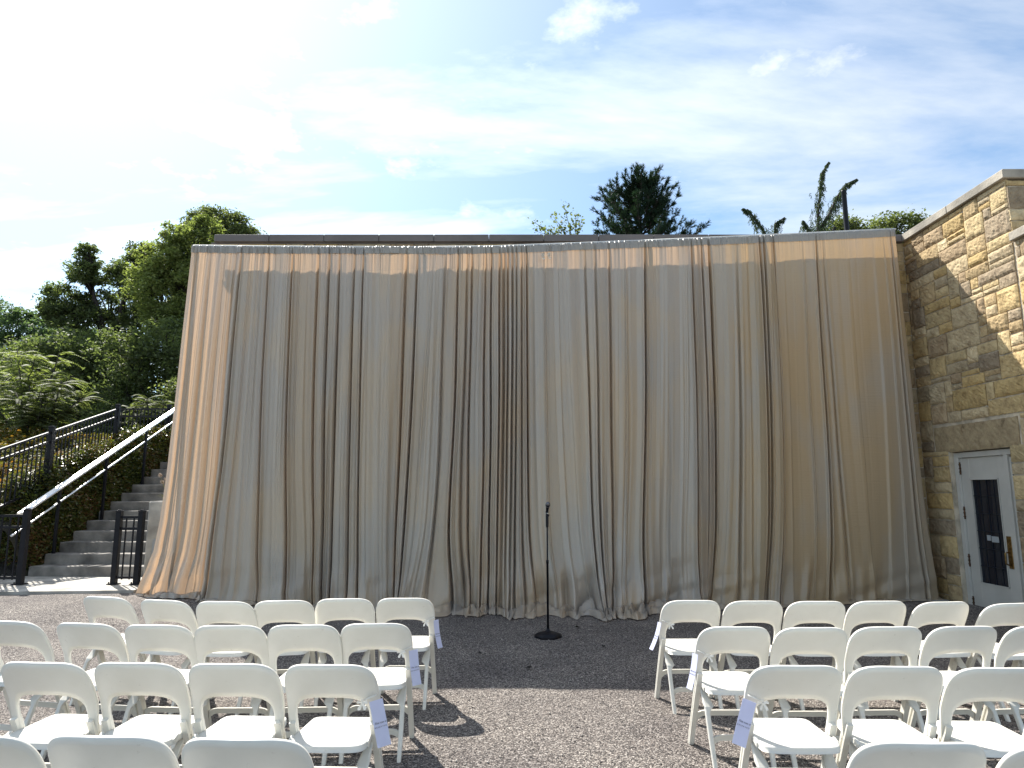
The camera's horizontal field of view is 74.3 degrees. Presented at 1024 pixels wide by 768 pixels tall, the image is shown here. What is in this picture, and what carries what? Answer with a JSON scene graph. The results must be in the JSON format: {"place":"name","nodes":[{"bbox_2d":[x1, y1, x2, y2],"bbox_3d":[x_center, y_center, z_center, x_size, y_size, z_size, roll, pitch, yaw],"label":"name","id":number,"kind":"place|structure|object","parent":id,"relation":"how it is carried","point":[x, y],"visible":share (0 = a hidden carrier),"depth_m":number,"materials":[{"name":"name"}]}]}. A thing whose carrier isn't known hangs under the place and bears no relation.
{"place":"outdoors","nodes":[
{"label":"outdoors","id":0,"kind":"place"},
{"bbox_2d":[0,461,109,575],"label":"hill","id":1,"kind":"structure","parent":0,"point":[12,538],"depth_m":11.43,"materials":[{"name":"soil"}]},
{"bbox_2d":[0,296,60,356],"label":"broadleaf tree","id":2,"kind":"object","parent":1,"relation":"on","point":[15,317],"visible":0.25,"depth_m":34.18,"materials":[{"name":"green plant"}]},
{"bbox_2d":[0,344,87,425],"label":"understory tree","id":3,"kind":"object","parent":1,"relation":"on","point":[1,356],"visible":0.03,"depth_m":26.82,"materials":[{"name":"green plant"}]},
{"bbox_2d":[0,349,93,432],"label":"sumac shrub","id":4,"kind":"object","parent":1,"relation":"on","point":[24,385],"visible":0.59,"depth_m":17.16,"materials":[{"name":"green plant"}]},
{"bbox_2d":[0,379,109,440],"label":"sumac shrub","id":5,"kind":"object","parent":1,"relation":"on","point":[37,418],"visible":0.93,"depth_m":16.00,"materials":[{"name":"green plant"}]},
{"bbox_2d":[0,421,122,553],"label":"golden ground cover","id":6,"kind":"object","parent":1,"relation":"on","point":[6,434],"visible":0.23,"depth_m":14.80,"materials":[{"name":"green plant"}]},
{"bbox_2d":[0,320,162,440],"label":"understory tree","id":7,"kind":"object","parent":1,"relation":"on","point":[65,342],"visible":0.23,"depth_m":23.59,"materials":[{"name":"green plant"}]},
{"bbox_2d":[6,328,161,403],"bbox_3d":[-20.929,0.555,33.289,7.712,7.844,4.128,0,-9,0],"label":"broadleaf tree","id":8,"kind":"object","parent":1,"relation":"on","point":[46,339],"visible":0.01,"depth_m":32.91,"materials":[{"name":"green plant"}]},
{"bbox_2d":[0,423,171,570],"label":"ground cover","id":9,"kind":"object","parent":1,"relation":"on","point":[123,476],"visible":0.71,"depth_m":12.87,"materials":[{"name":"green plant"}]},
{"bbox_2d":[0,404,173,507],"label":"bank fence","id":10,"kind":"object","parent":1,"relation":"on","point":[51,438],"visible":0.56,"depth_m":12.72,"materials":[{"name":"black metal"}]},
{"bbox_2d":[29,240,183,397],"bbox_3d":[-15.968,-1.389,26.473,6.245,8.776,3.298,0,-9,0],"label":"broadleaf tree","id":11,"kind":"object","parent":1,"relation":"on","point":[56,308],"visible":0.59,"depth_m":26.51,"materials":[{"name":"green plant"}]},
{"bbox_2d":[75,313,183,435],"bbox_3d":[-11.268,0.188,22.472,5.533,5.217,3.798,0,-9,0],"label":"understory tree","id":12,"kind":"object","parent":1,"relation":"on","point":[139,351],"visible":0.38,"depth_m":21.75,"materials":[{"name":"green plant"}]},
{"bbox_2d":[121,394,174,431],"bbox_3d":[-9.258,1.093,17.830,2.198,1.624,1.502,5,-10,-27],"label":"sumac shrub","id":13,"kind":"object","parent":1,"relation":"on","point":[134,405],"visible":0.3,"depth_m":17.69,"materials":[{"name":"green plant"}]},
{"bbox_2d":[126,372,176,431],"bbox_3d":[-8.979,1.023,19.698,4.291,3.114,2.657,0,-9,0],"label":"leafy bush","id":14,"kind":"object","parent":1,"relation":"on","point":[170,384],"visible":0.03,"depth_m":19.08,"materials":[{"name":"green plant"}]},
{"bbox_2d":[114,213,224,405],"bbox_3d":[-12.156,-1.813,24.631,4.622,9.043,3.162,0,-9,0],"label":"broadleaf tree","id":15,"kind":"object","parent":1,"relation":"on","point":[157,275],"visible":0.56,"depth_m":24.34,"materials":[{"name":"green plant"}]},
{"bbox_2d":[170,201,266,250],"bbox_3d":[-13.697,-2.492,30.726,4.760,12.271,3.554,0,-9,0],"label":"broadleaf tree","id":16,"kind":"object","parent":1,"relation":"on","point":[239,226],"visible":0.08,"depth_m":30.96,"materials":[{"name":"green plant"}]},
{"bbox_2d":[0,576,141,594],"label":"path","id":17,"kind":"structure","parent":0,"point":[64,585],"depth_m":10.05,"materials":[{"name":"concrete"}]},
{"bbox_2d":[0,508,32,584],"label":"entrance fence","id":18,"kind":"object","parent":17,"relation":"on","point":[26,516],"visible":1,"depth_m":10.32,"materials":[{"name":"black metal"}]},
{"bbox_2d":[106,509,146,584],"bbox_3d":[-5.872,2.487,10.340,0.495,1.115,0.150,0,-9,0],"label":"short fence","id":19,"kind":"object","parent":17,"relation":"on","point":[118,529],"visible":0.98,"depth_m":10.31,"materials":[{"name":"black metal"}]},
{"bbox_2d":[1,594,1020,767],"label":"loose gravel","id":20,"kind":"structure","parent":0,"point":[456,760],"depth_m":5.30,"materials":[{"name":"grey gravel"}]},
{"bbox_2d":[0,537,1023,767],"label":"ground","id":21,"kind":"structure","parent":0,"point":[651,720],"depth_m":5.39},
{"bbox_2d":[0,736,46,767],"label":"folding chair","id":22,"kind":"object","parent":21,"relation":"on","point":[16,753],"visible":1,"depth_m":2.31,"materials":[{"name":"white plastic"}]},
{"bbox_2d":[0,620,70,730],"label":"folding chair","id":23,"kind":"object","parent":21,"relation":"on","point":[23,634],"visible":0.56,"depth_m":4.31,"materials":[{"name":"white plastic"}]},
{"bbox_2d":[1,661,102,767],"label":"folding chair","id":24,"kind":"object","parent":21,"relation":"on","point":[20,679],"visible":0.77,"depth_m":3.31,"materials":[{"name":"white plastic"}]},
{"bbox_2d":[40,622,138,759],"bbox_3d":[-2.656,1.915,4.338,0.457,0.803,0.438,-1,-9,9],"label":"folding chair","id":25,"kind":"object","parent":21,"relation":"on","point":[73,636],"visible":0.54,"depth_m":4.25,"materials":[{"name":"white plastic"}]},
{"bbox_2d":[28,462,167,576],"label":"concrete stairs","id":26,"kind":"structure","parent":21,"relation":"on","point":[87,552],"depth_m":11.98,"materials":[{"name":"grey concrete"}]},
{"bbox_2d":[10,408,173,553],"bbox_3d":[-7.930,1.854,13.649,0.125,3.967,5.674,0,-9,0],"label":"stair handrail","id":27,"kind":"object","parent":26,"relation":"on","point":[61,486],"visible":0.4,"depth_m":13.00,"materials":[{"name":"metal"}]},
{"bbox_2d":[69,596,146,705],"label":"folding chair","id":28,"kind":"object","parent":21,"relation":"on","point":[107,607],"visible":0.45,"depth_m":5.29,"materials":[{"name":"white plastic"}]},
{"bbox_2d":[47,734,179,767],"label":"folding chair","id":29,"kind":"object","parent":21,"relation":"on","point":[78,751],"visible":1,"depth_m":2.30,"materials":[{"name":"white plastic"}]},
{"bbox_2d":[94,662,193,767],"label":"folding chair","id":30,"kind":"object","parent":21,"relation":"on","point":[113,679],"visible":0.8,"depth_m":3.31,"materials":[{"name":"white plastic"}]},
{"bbox_2d":[143,501,161,574],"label":"planter wall","id":31,"kind":"structure","parent":21,"relation":"on","point":[154,512],"depth_m":10.73,"materials":[{"name":"concrete"}]},
{"bbox_2d":[158,473,165,496],"bbox_3d":[-5.675,1.692,11.235,0.423,0.499,0.337,3,-9,-18],"label":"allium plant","id":32,"kind":"object","parent":31,"relation":"on","point":[161,481],"visible":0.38,"depth_m":11.22,"materials":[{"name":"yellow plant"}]},
{"bbox_2d":[121,624,197,749],"bbox_3d":[-2.194,1.907,4.285,0.458,0.803,0.438,-1,-9,4],"label":"folding chair","id":33,"kind":"object","parent":21,"relation":"on","point":[139,638],"visible":0.49,"depth_m":4.20,"materials":[{"name":"white plastic"}]},
{"bbox_2d":[140,599,214,714],"bbox_3d":[-2.612,2.054,5.224,0.457,0.803,0.438,-2,-9,13],"label":"folding chair","id":34,"kind":"object","parent":21,"relation":"on","point":[154,610],"visible":0.39,"depth_m":5.12,"materials":[{"name":"white plastic"}]},
{"bbox_2d":[191,601,262,715],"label":"folding chair","id":35,"kind":"object","parent":21,"relation":"on","point":[214,612],"visible":0.38,"depth_m":5.06,"materials":[{"name":"white plastic"}]},
{"bbox_2d":[193,625,270,734],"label":"folding chair","id":36,"kind":"object","parent":21,"relation":"on","point":[208,639],"visible":0.46,"depth_m":4.19,"materials":[{"name":"white plastic"}]},
{"bbox_2d":[188,663,286,739],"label":"folding chair","id":37,"kind":"object","parent":21,"relation":"on","point":[210,680],"visible":0.79,"depth_m":3.29,"materials":[{"name":"white plastic"}]},
{"bbox_2d":[181,737,313,767],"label":"folding chair","id":38,"kind":"object","parent":21,"relation":"on","point":[206,752],"visible":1,"depth_m":2.27,"materials":[{"name":"white plastic"}]},
{"bbox_2d":[250,600,315,715],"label":"folding chair","id":39,"kind":"object","parent":21,"relation":"on","point":[296,611],"visible":0.49,"depth_m":5.10,"materials":[{"name":"white plastic"}]},
{"bbox_2d":[267,624,342,765],"bbox_3d":[-1.307,1.907,4.286,0.457,0.803,0.438,0,-9,-3],"label":"folding chair","id":40,"kind":"object","parent":21,"relation":"on","point":[281,639],"visible":0.53,"depth_m":4.20,"materials":[{"name":"white plastic"}]},
{"bbox_2d":[285,664,383,767],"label":"folding chair","id":41,"kind":"object","parent":21,"relation":"on","point":[335,734],"visible":0.89,"depth_m":3.26,"materials":[{"name":"white plastic"}]},
{"bbox_2d":[356,694,390,747],"bbox_3d":[-0.657,1.605,3.226,0.177,0.226,0.072,0,-13,0],"label":"reserved tag","id":42,"kind":"object","parent":41,"relation":"attached to","point":[380,724],"visible":1,"depth_m":3.21,"materials":[{"name":"paper"}]},
{"bbox_2d":[314,598,375,706],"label":"folding chair","id":43,"kind":"object","parent":21,"relation":"on","point":[358,609],"visible":0.41,"depth_m":5.20,"materials":[{"name":"white plastic"}]},
{"bbox_2d":[339,623,413,763],"bbox_3d":[-0.865,1.913,4.329,0.457,0.803,0.438,0,-9,-3],"label":"folding chair","id":44,"kind":"object","parent":21,"relation":"on","point":[369,636],"visible":0.69,"depth_m":4.24,"materials":[{"name":"white plastic"}]},
{"bbox_2d":[397,646,420,685],"bbox_3d":[-0.641,1.761,4.229,0.156,0.220,0.076,-3,-10,21],"label":"reserved tag","id":45,"kind":"object","parent":44,"relation":"attached to","point":[414,668],"visible":1,"depth_m":4.22,"materials":[{"name":"paper"}]},
{"bbox_2d":[376,598,436,709],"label":"folding chair","id":46,"kind":"object","parent":21,"relation":"on","point":[389,609],"visible":0.66,"depth_m":5.23,"materials":[{"name":"white plastic"}]},
{"bbox_2d":[422,617,442,648],"bbox_3d":[-0.613,1.915,5.211,0.156,0.220,0.077,-3,-9,19],"label":"reserved tag","id":47,"kind":"object","parent":46,"relation":"hanging from","point":[437,634],"visible":1,"depth_m":5.20,"materials":[{"name":"paper"}]},
{"bbox_2d":[146,228,948,600],"bbox_3d":[0.549,0.383,9.954,11.093,5.564,0.563,0,-9,-1],"label":"curtain frame","id":48,"kind":"object","parent":21,"relation":"on","point":[584,242],"visible":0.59,"depth_m":10.10,"materials":[{"name":"metal"}]},
{"bbox_2d":[135,229,941,620],"bbox_3d":[0.442,0.299,9.428,11.374,5.542,1.372,0,-9,-2],"label":"stage curtain","id":49,"kind":"object","parent":48,"relation":"hanging from","point":[719,421],"visible":0.94,"depth_m":9.63,"materials":[{"name":"fabric"}]},
{"bbox_2d":[534,513,561,639],"bbox_3d":[0.400,2.134,7.601,0.305,1.375,0.278,0,-9,0],"label":"microphone stand","id":50,"kind":"object","parent":21,"relation":"on","point":[547,634],"visible":1,"depth_m":7.51,"materials":[{"name":"metal"}]},
{"bbox_2d":[545,502,549,515],"bbox_3d":[0.402,1.429,7.688,0.055,0.206,0.065,4,29,1],"label":"microphone","id":51,"kind":"object","parent":50,"relation":"attached to","point":[547,504],"visible":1,"depth_m":7.66,"materials":[{"name":"grey metal"}]},
{"bbox_2d":[211,169,1023,607],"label":"stone building","id":52,"kind":"structure","parent":21,"relation":"on","point":[961,265],"depth_m":9.24,"materials":[{"name":"stone"}]},
{"bbox_2d":[841,190,848,229],"bbox_3d":[6.240,-2.698,12.569,0.240,1.900,0.240,0,-9,0],"label":"roof flue","id":53,"kind":"object","parent":52,"relation":"on","point":[845,209],"visible":0.33,"depth_m":12.63,"materials":[{"name":"grey metal"}]},
{"bbox_2d":[958,456,1018,607],"bbox_3d":[6.262,1.986,8.881,0.106,2.043,0.892,0,-9,0],"label":"door","id":54,"kind":"structure","parent":52,"relation":"in","point":[991,560],"depth_m":8.91,"materials":[{"name":"grey paint"}]},
{"bbox_2d":[654,600,722,713],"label":"folding chair","id":55,"kind":"object","parent":21,"relation":"on","point":[703,611],"visible":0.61,"depth_m":5.12,"materials":[{"name":"white plastic"}]},
{"bbox_2d":[649,620,673,649],"bbox_3d":[1.129,1.891,5.099,0.184,0.208,0.072,1,-9,-9],"label":"reserved tag","id":56,"kind":"object","parent":55,"relation":"attached to","point":[656,635],"visible":1,"depth_m":5.10,"materials":[{"name":"paper"}]},
{"bbox_2d":[688,626,776,767],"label":"folding chair","id":57,"kind":"object","parent":21,"relation":"on","point":[754,640],"visible":0.76,"depth_m":4.15,"materials":[{"name":"white plastic"}]},
{"bbox_2d":[686,650,713,689],"bbox_3d":[1.146,1.743,4.125,0.160,0.216,0.074,2,-9,-11],"label":"reserved tag","id":58,"kind":"object","parent":57,"relation":"attached to","point":[691,679],"visible":1,"depth_m":4.12,"materials":[{"name":"paper"}]},
{"bbox_2d":[714,601,782,709],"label":"folding chair","id":59,"kind":"object","parent":21,"relation":"on","point":[738,612],"visible":0.52,"depth_m":5.09,"materials":[{"name":"white plastic"}]},
{"bbox_2d":[738,665,841,767],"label":"folding chair","id":60,"kind":"object","parent":21,"relation":"on","point":[801,736],"visible":0.86,"depth_m":3.24,"materials":[{"name":"white plastic"}]},
{"bbox_2d":[732,695,768,747],"bbox_3d":[1.129,1.602,3.219,0.194,0.222,0.076,0,-13,0],"label":"reserved tag","id":61,"kind":"object","parent":60,"relation":"attached to","point":[744,722],"visible":1,"depth_m":3.20,"materials":[{"name":"paper"}]},
{"bbox_2d":[766,627,851,767],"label":"folding chair","id":62,"kind":"object","parent":21,"relation":"on","point":[831,641],"visible":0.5,"depth_m":4.12,"materials":[{"name":"white plastic"}]},
{"bbox_2d":[780,601,844,710],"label":"folding chair","id":63,"kind":"object","parent":21,"relation":"on","point":[803,612],"visible":0.35,"depth_m":5.08,"materials":[{"name":"white plastic"}]},
{"bbox_2d":[843,601,905,709],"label":"folding chair","id":64,"kind":"object","parent":21,"relation":"on","point":[891,612],"visible":0.48,"depth_m":5.09,"materials":[{"name":"white plastic"}]},
{"bbox_2d":[836,626,924,735],"bbox_3d":[2.300,1.898,4.230,0.458,0.803,0.439,0,-9,-2],"label":"folding chair","id":65,"kind":"object","parent":21,"relation":"on","point":[906,640],"visible":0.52,"depth_m":4.14,"materials":[{"name":"white plastic"}]},
{"bbox_2d":[835,666,942,767],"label":"folding chair","id":66,"kind":"object","parent":21,"relation":"on","point":[923,684],"visible":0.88,"depth_m":3.25,"materials":[{"name":"white plastic"}]},
{"bbox_2d":[846,741,986,767],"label":"folding chair","id":67,"kind":"object","parent":21,"relation":"on","point":[895,754],"visible":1,"depth_m":2.23,"materials":[{"name":"white plastic"}]},
{"bbox_2d":[892,601,981,716],"bbox_3d":[3.210,2.041,5.143,0.458,0.803,0.438,1,-9,-6],"label":"folding chair","id":68,"kind":"object","parent":21,"relation":"on","point":[950,612],"visible":0.34,"depth_m":5.05,"materials":[{"name":"white plastic"}]},
{"bbox_2d":[907,626,1000,728],"bbox_3d":[2.773,1.900,4.244,0.457,0.803,0.438,0,-9,-3],"label":"folding chair","id":69,"kind":"object","parent":21,"relation":"on","point":[981,640],"visible":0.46,"depth_m":4.16,"materials":[{"name":"white plastic"}]},
{"bbox_2d":[936,667,1023,757],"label":"folding chair","id":70,"kind":"object","parent":21,"relation":"on","point":[979,684],"visible":0.81,"depth_m":3.21,"materials":[{"name":"white plastic"}]},
{"bbox_2d":[965,603,1023,721],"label":"folding chair","id":71,"kind":"object","parent":21,"relation":"on","point":[1004,614],"visible":0.42,"depth_m":4.97,"materials":[{"name":"white plastic"}]},
{"bbox_2d":[980,626,1023,735],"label":"folding chair","id":72,"kind":"object","parent":21,"relation":"on","point":[1011,643],"visible":0.48,"depth_m":4.18,"materials":[{"name":"white plastic"}]},
{"bbox_2d":[996,747,1023,767],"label":"folding chair","id":73,"kind":"object","parent":21,"relation":"on","point":[1014,758],"visible":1,"depth_m":2.23,"materials":[{"name":"white plastic"}]},
{"bbox_2d":[0,0,1023,392],"label":"sky","id":74,"kind":"structure","parent":0,"point":[119,118],"materials":[{"name":"blue"}]},
{"label":"terrain","id":75,"kind":"structure","parent":0,"visible":0},
{"bbox_2d":[527,200,584,233],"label":"birch tree","id":76,"kind":"object","parent":75,"relation":"on","point":[571,228],"visible":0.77,"depth_m":18.95,"materials":[{"name":"green plant"}]},
{"bbox_2d":[589,161,711,235],"bbox_3d":[4.402,-1.984,22.576,5.106,10.946,5.326,0,-9,0],"label":"pine tree","id":77,"kind":"object","parent":75,"relation":"on","point":[638,194],"visible":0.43,"depth_m":22.73,"materials":[{"name":"green plant"}]},
{"bbox_2d":[741,208,786,233],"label":"weeping conifer","id":78,"kind":"object","parent":75,"relation":"on","point":[756,221],"visible":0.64,"depth_m":20.99,"materials":[{"name":"green plant"}]},
{"bbox_2d":[799,162,858,232],"bbox_3d":[9.919,-1.966,20.470,1.962,10.259,0.944,0,-9,0],"label":"weeping conifer","id":79,"kind":"object","parent":75,"relation":"on","point":[818,227],"visible":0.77,"depth_m":21.09,"materials":[{"name":"green plant"}]},
{"bbox_2d":[823,203,930,242],"bbox_3d":[13.725,-1.446,25.579,5.138,10.811,2.700,0,-9,0],"label":"rounded tree","id":80,"kind":"object","parent":75,"relation":"on","point":[910,220],"visible":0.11,"depth_m":25.80,"materials":[{"name":"green plant"}]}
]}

